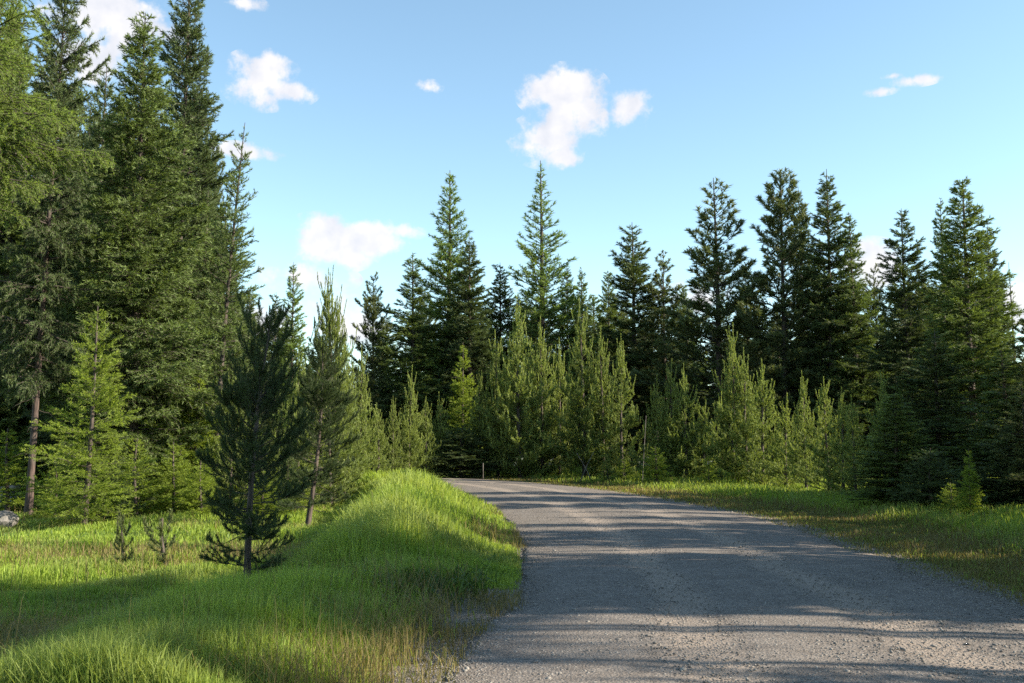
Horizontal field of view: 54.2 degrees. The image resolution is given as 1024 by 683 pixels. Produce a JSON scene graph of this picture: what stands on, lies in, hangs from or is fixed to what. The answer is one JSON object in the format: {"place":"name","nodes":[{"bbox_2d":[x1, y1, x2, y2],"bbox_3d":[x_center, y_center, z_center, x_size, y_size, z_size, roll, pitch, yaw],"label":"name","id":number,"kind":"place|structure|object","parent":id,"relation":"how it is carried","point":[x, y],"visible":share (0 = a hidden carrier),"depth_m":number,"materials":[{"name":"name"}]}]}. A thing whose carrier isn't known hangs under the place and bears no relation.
{"place":"outdoors","nodes":[
{"label":"outdoors","id":0,"kind":"place"},
{"bbox_2d":[0,458,1023,682],"bbox_3d":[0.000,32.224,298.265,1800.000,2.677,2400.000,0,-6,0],"label":"ground","id":1,"kind":"structure","parent":0,"point":[463,612],"depth_m":10.16,"materials":[{"name":"soil"}]},
{"bbox_2d":[0,0,40,478],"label":"spruce tree","id":2,"kind":"object","parent":1,"relation":"on","point":[12,82],"visible":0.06,"depth_m":45.21,"materials":[{"name":"green plant"}]},
{"bbox_2d":[0,428,51,513],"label":"fir tree","id":3,"kind":"object","parent":1,"relation":"on","point":[18,501],"visible":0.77,"depth_m":28.62,"materials":[{"name":"green plant"}]},
{"bbox_2d":[0,45,63,491],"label":"conifer tree","id":4,"kind":"object","parent":1,"relation":"on","point":[12,228],"visible":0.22,"depth_m":42.51,"materials":[{"name":"green plant"}]},
{"bbox_2d":[29,467,72,519],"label":"fir tree","id":5,"kind":"object","parent":1,"relation":"on","point":[48,498],"visible":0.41,"depth_m":26.56,"materials":[{"name":"green plant"}]},
{"bbox_2d":[0,88,102,489],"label":"spruce tree","id":6,"kind":"object","parent":1,"relation":"on","point":[29,406],"visible":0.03,"depth_m":42.85,"materials":[{"name":"green plant"}]},
{"bbox_2d":[0,0,110,517],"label":"fir tree","id":7,"kind":"object","parent":1,"relation":"on","point":[43,225],"visible":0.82,"depth_m":28.19,"materials":[{"name":"green plant"}]},
{"bbox_2d":[0,0,114,230],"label":"larch tree","id":8,"kind":"object","parent":1,"relation":"on","point":[19,138],"visible":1,"depth_m":23.26,"materials":[{"name":"green plant"}]},
{"bbox_2d":[13,100,104,484],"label":"conifer tree","id":9,"kind":"object","parent":1,"relation":"on","point":[85,133],"visible":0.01,"depth_m":43.10,"materials":[{"name":"green plant"}]},
{"bbox_2d":[19,68,130,491],"bbox_3d":[-16.625,-2.389,40.481,5.651,18.147,4.794,1,-6,-14],"label":"spruce tree","id":10,"kind":"object","parent":1,"relation":"on","point":[93,139],"visible":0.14,"depth_m":40.07,"materials":[{"name":"green plant"}]},
{"bbox_2d":[17,306,158,525],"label":"larch tree","id":11,"kind":"object","parent":1,"relation":"on","point":[84,491],"visible":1,"depth_m":24.20,"materials":[{"name":"green plant"}]},
{"bbox_2d":[79,461,146,522],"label":"fir tree","id":12,"kind":"object","parent":1,"relation":"on","point":[123,501],"visible":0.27,"depth_m":25.65,"materials":[{"name":"green plant"}]},
{"bbox_2d":[112,509,133,562],"bbox_3d":[-6.315,3.455,16.148,0.369,1.497,0.363,0,-6,4],"label":"pine seedling","id":13,"kind":"object","parent":1,"relation":"on","point":[119,541],"visible":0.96,"depth_m":16.19,"materials":[{"name":"green plant"}]},
{"bbox_2d":[10,11,236,499],"bbox_3d":[-11.373,-2.371,30.473,6.434,15.969,5.410,-4,-7,34],"label":"fir tree","id":14,"kind":"object","parent":1,"relation":"on","point":[155,282],"visible":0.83,"depth_m":29.74,"materials":[{"name":"green plant"}]},
{"bbox_2d":[106,438,175,515],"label":"fir tree","id":15,"kind":"object","parent":1,"relation":"on","point":[143,496],"visible":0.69,"depth_m":27.21,"materials":[{"name":"green plant"}]},
{"bbox_2d":[142,508,176,564],"bbox_3d":[-5.723,3.484,16.239,0.545,1.505,0.553,-7,-6,5],"label":"pine seedling","id":16,"kind":"object","parent":1,"relation":"on","point":[162,546],"visible":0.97,"depth_m":16.25,"materials":[{"name":"green plant"}]},
{"bbox_2d":[87,0,259,452],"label":"fir tree","id":17,"kind":"object","parent":1,"relation":"on","point":[185,70],"visible":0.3,"depth_m":37.86,"materials":[{"name":"green plant"}]},
{"bbox_2d":[147,442,204,515],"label":"fir tree","id":18,"kind":"object","parent":1,"relation":"on","point":[162,485],"visible":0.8,"depth_m":27.55,"materials":[{"name":"green plant"}]},
{"bbox_2d":[150,375,235,503],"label":"fir tree","id":19,"kind":"object","parent":1,"relation":"on","point":[191,458],"visible":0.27,"depth_m":30.71,"materials":[{"name":"green plant"}]},
{"bbox_2d":[174,455,235,517],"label":"fir tree","id":20,"kind":"object","parent":1,"relation":"on","point":[199,494],"visible":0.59,"depth_m":26.62,"materials":[{"name":"green plant"}]},
{"bbox_2d":[139,190,283,479],"bbox_3d":[-11.074,0.270,36.433,5.523,11.809,4.817,3,-7,-29],"label":"fir tree","id":21,"kind":"object","parent":1,"relation":"on","point":[198,353],"visible":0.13,"depth_m":36.14,"materials":[{"name":"green plant"}]},
{"bbox_2d":[145,124,281,464],"bbox_3d":[-9.702,-0.728,33.387,4.170,13.465,3.894,-1,-6,5],"label":"fir tree","id":22,"kind":"object","parent":1,"relation":"on","point":[220,364],"visible":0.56,"depth_m":33.21,"materials":[{"name":"green plant"}]},
{"bbox_2d":[196,368,270,506],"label":"pine tree","id":23,"kind":"object","parent":1,"relation":"on","point":[239,489],"visible":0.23,"depth_m":29.69,"materials":[{"name":"green plant"}]},
{"bbox_2d":[215,201,268,354],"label":"conifer tree","id":24,"kind":"object","parent":1,"relation":"on","point":[219,210],"visible":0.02,"depth_m":54.71,"materials":[{"name":"green plant"}]},
{"bbox_2d":[218,296,285,498],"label":"fir tree","id":25,"kind":"object","parent":1,"relation":"on","point":[269,357],"visible":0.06,"depth_m":37.88,"materials":[{"name":"green plant"}]},
{"bbox_2d":[194,289,314,577],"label":"pine tree","id":26,"kind":"object","parent":1,"relation":"on","point":[245,395],"visible":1,"depth_m":11.76,"materials":[{"name":"green plant"}]},
{"bbox_2d":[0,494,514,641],"bbox_3d":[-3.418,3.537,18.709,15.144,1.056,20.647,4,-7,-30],"label":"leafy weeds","id":27,"kind":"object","parent":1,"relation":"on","point":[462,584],"visible":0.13,"depth_m":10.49,"materials":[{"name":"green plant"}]},
{"bbox_2d":[0,487,515,682],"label":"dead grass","id":28,"kind":"structure","parent":1,"relation":"on","point":[418,617],"depth_m":8.26,"materials":[{"name":"plant"}]},
{"bbox_2d":[0,465,523,682],"bbox_3d":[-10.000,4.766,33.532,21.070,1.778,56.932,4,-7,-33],"label":"meadow grass","id":29,"kind":"structure","parent":1,"relation":"on","point":[389,494],"depth_m":11.17,"materials":[{"name":"green plant"}]},
{"bbox_2d":[236,471,290,516],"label":"fir tree","id":30,"kind":"object","parent":1,"relation":"on","point":[261,506],"visible":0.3,"depth_m":27.04,"materials":[{"name":"green plant"}]},
{"bbox_2d":[233,293,295,473],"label":"spruce tree","id":31,"kind":"object","parent":1,"relation":"on","point":[276,305],"visible":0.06,"depth_m":42.27,"materials":[{"name":"green plant"}]},
{"bbox_2d":[271,446,306,511],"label":"tree","id":32,"kind":"object","parent":1,"relation":"on","point":[291,461],"visible":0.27,"depth_m":29.11,"materials":[{"name":"green plant"}]},
{"bbox_2d":[262,262,319,467],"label":"larch tree","id":33,"kind":"object","parent":1,"relation":"on","point":[294,340],"visible":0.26,"depth_m":40.09,"materials":[{"name":"green plant"}]},
{"bbox_2d":[257,344,328,508],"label":"pine tree","id":34,"kind":"object","parent":1,"relation":"on","point":[300,462],"visible":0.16,"depth_m":30.75,"materials":[{"name":"green plant"}]},
{"bbox_2d":[276,329,361,525],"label":"pine tree","id":35,"kind":"object","parent":1,"relation":"on","point":[310,389],"visible":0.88,"depth_m":24.79,"materials":[{"name":"green plant"}]},
{"bbox_2d":[307,376,366,506],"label":"pine tree","id":36,"kind":"object","parent":1,"relation":"on","point":[329,487],"visible":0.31,"depth_m":32.66,"materials":[{"name":"green plant"}]},
{"bbox_2d":[303,265,371,501],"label":"pine tree","id":37,"kind":"object","parent":1,"relation":"on","point":[331,324],"visible":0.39,"depth_m":34.10,"materials":[{"name":"green plant"}]},
{"bbox_2d":[322,324,371,492],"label":"pine tree","id":38,"kind":"object","parent":1,"relation":"on","point":[361,411],"visible":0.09,"depth_m":39.88,"materials":[{"name":"green plant"}]},
{"bbox_2d":[352,344,383,474],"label":"pine tree","id":39,"kind":"object","parent":1,"relation":"on","point":[370,448],"visible":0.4,"depth_m":42.80,"materials":[{"name":"green plant"}]},
{"bbox_2d":[346,271,403,469],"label":"pine tree","id":40,"kind":"object","parent":1,"relation":"on","point":[373,362],"visible":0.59,"depth_m":61.78,"materials":[{"name":"green plant"}]},
{"bbox_2d":[367,403,395,472],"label":"pine tree","id":41,"kind":"object","parent":1,"relation":"on","point":[383,465],"visible":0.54,"depth_m":46.67,"materials":[{"name":"green plant"}]},
{"bbox_2d":[380,397,414,472],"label":"pine tree","id":42,"kind":"object","parent":1,"relation":"on","point":[392,429],"visible":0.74,"depth_m":48.80,"materials":[{"name":"green plant"}]},
{"bbox_2d":[354,252,465,469],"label":"spruce tree","id":43,"kind":"object","parent":1,"relation":"on","point":[412,319],"visible":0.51,"depth_m":61.87,"materials":[{"name":"green plant"}]},
{"bbox_2d":[388,365,431,471],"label":"pine tree","id":44,"kind":"object","parent":1,"relation":"on","point":[411,430],"visible":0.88,"depth_m":49.70,"materials":[{"name":"green plant"}]},
{"bbox_2d":[410,398,443,473],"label":"pine tree","id":45,"kind":"object","parent":1,"relation":"on","point":[428,465],"visible":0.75,"depth_m":50.60,"materials":[{"name":"green plant"}]},
{"bbox_2d":[323,505,551,682],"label":"dry weeds","id":46,"kind":"object","parent":1,"relation":"on","point":[517,539],"visible":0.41,"depth_m":8.49,"materials":[{"name":"brown plant"}]},
{"bbox_2d":[424,391,455,475],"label":"pine tree","id":47,"kind":"object","parent":1,"relation":"on","point":[441,434],"visible":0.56,"depth_m":52.69,"materials":[{"name":"green plant"}]},
{"bbox_2d":[389,172,494,467],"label":"larch tree","id":48,"kind":"object","parent":1,"relation":"on","point":[439,313],"visible":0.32,"depth_m":64.15,"materials":[{"name":"green plant"}]},
{"bbox_2d":[434,345,483,474],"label":"larch tree","id":49,"kind":"object","parent":1,"relation":"on","point":[464,399],"visible":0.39,"depth_m":54.94,"materials":[{"name":"green plant"}]},
{"bbox_2d":[417,236,504,467],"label":"spruce tree","id":50,"kind":"object","parent":1,"relation":"on","point":[470,327],"visible":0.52,"depth_m":61.88,"materials":[{"name":"green plant"}]},
{"bbox_2d":[415,424,516,477],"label":"spruce tree","id":51,"kind":"object","parent":1,"relation":"on","point":[459,457],"visible":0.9,"depth_m":51.12,"materials":[{"name":"green plant"}]},
{"bbox_2d":[460,371,498,474],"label":"pine tree","id":52,"kind":"object","parent":1,"relation":"on","point":[475,420],"visible":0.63,"depth_m":52.67,"materials":[{"name":"green plant"}]},
{"bbox_2d":[463,329,525,477],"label":"pine tree","id":53,"kind":"object","parent":1,"relation":"on","point":[493,373],"visible":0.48,"depth_m":53.28,"materials":[{"name":"green plant"}]},
{"bbox_2d":[465,264,534,462],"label":"spruce tree","id":54,"kind":"object","parent":1,"relation":"on","point":[501,316],"visible":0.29,"depth_m":65.31,"materials":[{"name":"green plant"}]},
{"bbox_2d":[474,296,556,478],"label":"pine tree","id":55,"kind":"object","parent":1,"relation":"on","point":[519,383],"visible":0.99,"depth_m":51.53,"materials":[{"name":"green plant"}]},
{"bbox_2d":[475,160,603,466],"bbox_3d":[1.457,-1.616,64.794,9.486,20.643,9.150,-3,-7,29],"label":"larch tree","id":56,"kind":"object","parent":1,"relation":"on","point":[544,311],"visible":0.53,"depth_m":64.14,"materials":[{"name":"green plant"}]},
{"bbox_2d":[520,316,569,474],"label":"pine tree","id":57,"kind":"object","parent":1,"relation":"on","point":[540,369],"visible":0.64,"depth_m":52.83,"materials":[{"name":"green plant"}]},
{"bbox_2d":[538,340,586,475],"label":"pine tree","id":58,"kind":"object","parent":1,"relation":"on","point":[559,393],"visible":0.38,"depth_m":53.94,"materials":[{"name":"green plant"}]},
{"bbox_2d":[545,265,592,469],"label":"spruce tree","id":59,"kind":"object","parent":1,"relation":"on","point":[573,333],"visible":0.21,"depth_m":66.09,"materials":[{"name":"green plant"}]},
{"bbox_2d":[538,297,618,476],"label":"pine tree","id":60,"kind":"object","parent":1,"relation":"on","point":[575,394],"visible":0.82,"depth_m":51.14,"materials":[{"name":"green plant"}]},
{"bbox_2d":[562,267,599,463],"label":"spruce tree","id":61,"kind":"object","parent":1,"relation":"on","point":[583,289],"visible":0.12,"depth_m":67.45,"materials":[{"name":"green plant"}]},
{"bbox_2d":[572,328,629,476],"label":"pine tree","id":62,"kind":"object","parent":1,"relation":"on","point":[593,462],"visible":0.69,"depth_m":50.77,"materials":[{"name":"green plant"}]},
{"bbox_2d":[582,271,638,466],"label":"spruce tree","id":63,"kind":"object","parent":1,"relation":"on","point":[612,313],"visible":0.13,"depth_m":66.27,"materials":[{"name":"green plant"}]},
{"bbox_2d":[587,333,651,476],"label":"pine tree","id":64,"kind":"object","parent":1,"relation":"on","point":[630,420],"visible":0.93,"depth_m":49.63,"materials":[{"name":"green plant"}]},
{"bbox_2d":[569,224,708,466],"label":"spruce tree","id":65,"kind":"object","parent":1,"relation":"on","point":[633,273],"visible":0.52,"depth_m":62.70,"materials":[{"name":"green plant"}]},
{"bbox_2d":[626,379,675,478],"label":"pine tree","id":66,"kind":"object","parent":1,"relation":"on","point":[654,404],"visible":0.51,"depth_m":46.84,"materials":[{"name":"green plant"}]},
{"bbox_2d":[641,447,673,483],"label":"fir tree","id":67,"kind":"object","parent":1,"relation":"on","point":[662,478],"visible":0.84,"depth_m":41.50,"materials":[{"name":"green plant"}]},
{"bbox_2d":[619,249,713,455],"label":"pine tree","id":68,"kind":"object","parent":1,"relation":"on","point":[660,317],"visible":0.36,"depth_m":61.74,"materials":[{"name":"green plant"}]},
{"bbox_2d":[644,359,695,478],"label":"pine tree","id":69,"kind":"object","parent":1,"relation":"on","point":[670,387],"visible":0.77,"depth_m":45.67,"materials":[{"name":"green plant"}]},
{"bbox_2d":[662,363,714,477],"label":"pine tree","id":70,"kind":"object","parent":1,"relation":"on","point":[686,433],"visible":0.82,"depth_m":45.14,"materials":[{"name":"green plant"}]},
{"bbox_2d":[684,399,725,477],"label":"pine tree","id":71,"kind":"object","parent":1,"relation":"on","point":[705,425],"visible":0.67,"depth_m":44.65,"materials":[{"name":"green plant"}]},
{"bbox_2d":[627,177,793,466],"bbox_3d":[11.855,-0.969,57.960,8.346,17.885,9.603,-3,-7,27],"label":"pine tree","id":72,"kind":"object","parent":1,"relation":"on","point":[714,268],"visible":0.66,"depth_m":57.69,"materials":[{"name":"green plant"}]},
{"bbox_2d":[701,324,766,481],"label":"pine tree","id":73,"kind":"object","parent":1,"relation":"on","point":[723,417],"visible":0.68,"depth_m":42.60,"materials":[{"name":"green plant"}]},
{"bbox_2d":[710,347,773,481],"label":"pine tree","id":74,"kind":"object","parent":1,"relation":"on","point":[741,377],"visible":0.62,"depth_m":42.24,"materials":[{"name":"green plant"}]},
{"bbox_2d":[714,269,778,464],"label":"spruce tree","id":75,"kind":"object","parent":1,"relation":"on","point":[752,367],"visible":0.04,"depth_m":59.94,"materials":[{"name":"green plant"}]},
{"bbox_2d":[729,359,789,483],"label":"pine tree","id":76,"kind":"object","parent":1,"relation":"on","point":[755,456],"visible":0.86,"depth_m":40.76,"materials":[{"name":"green plant"}]},
{"bbox_2d":[751,393,811,485],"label":"pine tree","id":77,"kind":"object","parent":1,"relation":"on","point":[784,418],"visible":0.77,"depth_m":38.74,"materials":[{"name":"green plant"}]},
{"bbox_2d":[726,167,849,466],"bbox_3d":[15.495,-1.086,56.769,6.947,17.941,7.919,-1,-6,11],"label":"pine tree","id":78,"kind":"object","parent":1,"relation":"on","point":[784,256],"visible":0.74,"depth_m":56.00,"materials":[{"name":"green plant"}]},
{"bbox_2d":[780,370,830,488],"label":"pine tree","id":79,"kind":"object","parent":1,"relation":"on","point":[805,459],"visible":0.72,"depth_m":36.74,"materials":[{"name":"green plant"}]},
{"bbox_2d":[774,189,843,456],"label":"spruce tree","id":80,"kind":"object","parent":1,"relation":"on","point":[806,227],"visible":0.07,"depth_m":58.42,"materials":[{"name":"green plant"}]},
{"bbox_2d":[802,376,846,491],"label":"pine tree","id":81,"kind":"object","parent":1,"relation":"on","point":[826,447],"visible":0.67,"depth_m":34.33,"materials":[{"name":"green plant"}]},
{"bbox_2d":[812,387,863,491],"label":"pine tree","id":82,"kind":"object","parent":1,"relation":"on","point":[842,424],"visible":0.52,"depth_m":33.30,"materials":[{"name":"green plant"}]},
{"bbox_2d":[781,169,907,469],"bbox_3d":[17.489,-1.020,55.388,7.347,17.496,6.233,2,-6,-20],"label":"spruce tree","id":83,"kind":"object","parent":1,"relation":"on","point":[827,317],"visible":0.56,"depth_m":55.01,"materials":[{"name":"green plant"}]},
{"bbox_2d":[821,394,872,494],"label":"pine tree","id":84,"kind":"object","parent":1,"relation":"on","point":[854,432],"visible":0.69,"depth_m":31.79,"materials":[{"name":"green plant"}]},
{"bbox_2d":[803,212,899,467],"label":"spruce tree","id":85,"kind":"object","parent":1,"relation":"on","point":[861,333],"visible":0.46,"depth_m":53.72,"materials":[{"name":"green plant"}]},
{"bbox_2d":[859,263,906,430],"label":"pine tree","id":86,"kind":"object","parent":1,"relation":"on","point":[873,308],"visible":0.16,"depth_m":56.17,"materials":[{"name":"green plant"}]},
{"bbox_2d":[856,367,910,491],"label":"pine tree","id":87,"kind":"object","parent":1,"relation":"on","point":[883,390],"visible":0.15,"depth_m":29.84,"materials":[{"name":"green plant"}]},
{"bbox_2d":[839,393,958,507],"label":"spruce tree","id":88,"kind":"object","parent":1,"relation":"on","point":[897,449],"visible":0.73,"depth_m":25.14,"materials":[{"name":"green plant"}]},
{"bbox_2d":[844,208,955,456],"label":"spruce tree","id":89,"kind":"object","parent":1,"relation":"on","point":[904,316],"visible":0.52,"depth_m":50.41,"materials":[{"name":"green plant"}]},
{"bbox_2d":[850,330,999,490],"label":"spruce tree","id":90,"kind":"object","parent":1,"relation":"on","point":[940,423],"visible":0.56,"depth_m":29.65,"materials":[{"name":"green plant"}]},
{"bbox_2d":[882,446,988,510],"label":"fir tree","id":91,"kind":"object","parent":1,"relation":"on","point":[930,489],"visible":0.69,"depth_m":23.64,"materials":[{"name":"green plant"}]},
{"bbox_2d":[924,484,962,514],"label":"fir tree","id":92,"kind":"object","parent":1,"relation":"on","point":[950,495],"visible":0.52,"depth_m":22.25,"materials":[{"name":"green plant"}]},
{"bbox_2d":[916,197,977,451],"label":"spruce tree","id":93,"kind":"object","parent":1,"relation":"on","point":[941,229],"visible":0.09,"depth_m":50.72,"materials":[{"name":"green plant"}]},
{"bbox_2d":[888,177,1023,472],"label":"spruce tree","id":94,"kind":"object","parent":1,"relation":"on","point":[968,353],"visible":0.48,"depth_m":44.86,"materials":[{"name":"green plant"}]},
{"bbox_2d":[951,448,987,516],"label":"fir tree","id":95,"kind":"object","parent":1,"relation":"on","point":[965,498],"visible":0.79,"depth_m":21.32,"materials":[{"name":"green plant"}]},
{"bbox_2d":[928,349,1023,497],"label":"spruce tree","id":96,"kind":"object","parent":1,"relation":"on","point":[998,394],"visible":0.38,"depth_m":26.92,"materials":[{"name":"green plant"}]},
{"bbox_2d":[965,226,1023,467],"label":"spruce tree","id":97,"kind":"object","parent":1,"relation":"on","point":[993,263],"visible":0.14,"depth_m":47.22,"materials":[{"name":"green plant"}]},
{"bbox_2d":[971,425,1023,507],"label":"spruce tree","id":98,"kind":"object","parent":1,"relation":"on","point":[1001,501],"visible":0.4,"depth_m":23.66,"materials":[{"name":"green plant"}]},
{"bbox_2d":[972,380,1023,501],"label":"conifer tree","id":99,"kind":"object","parent":1,"relation":"on","point":[1018,420],"visible":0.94,"depth_m":23.33,"materials":[{"name":"green plant"}]},
{"bbox_2d":[989,314,1023,440],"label":"pine tree","id":100,"kind":"object","parent":1,"relation":"on","point":[1019,350],"visible":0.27,"depth_m":42.33,"materials":[{"name":"green plant"}]},
{"bbox_2d":[0,0,1023,385],"label":"sky","id":101,"kind":"structure","parent":0,"point":[355,114],"materials":[{"name":"blue"}]},
{"bbox_2d":[371,465,1023,596],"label":"forest edge grass","id":102,"kind":"structure","parent":0,"point":[1016,515],"depth_m":25.40,"materials":[{"name":"green plant"}]},
{"bbox_2d":[382,478,1023,682],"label":"road","id":103,"kind":"structure","parent":0,"point":[504,494],"depth_m":9.80,"materials":[{"name":"grey gravel"}]},
{"bbox_2d":[464,466,1023,605],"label":"verge grass","id":104,"kind":"structure","parent":0,"point":[1002,577],"depth_m":18.44,"materials":[{"name":"green plant"}]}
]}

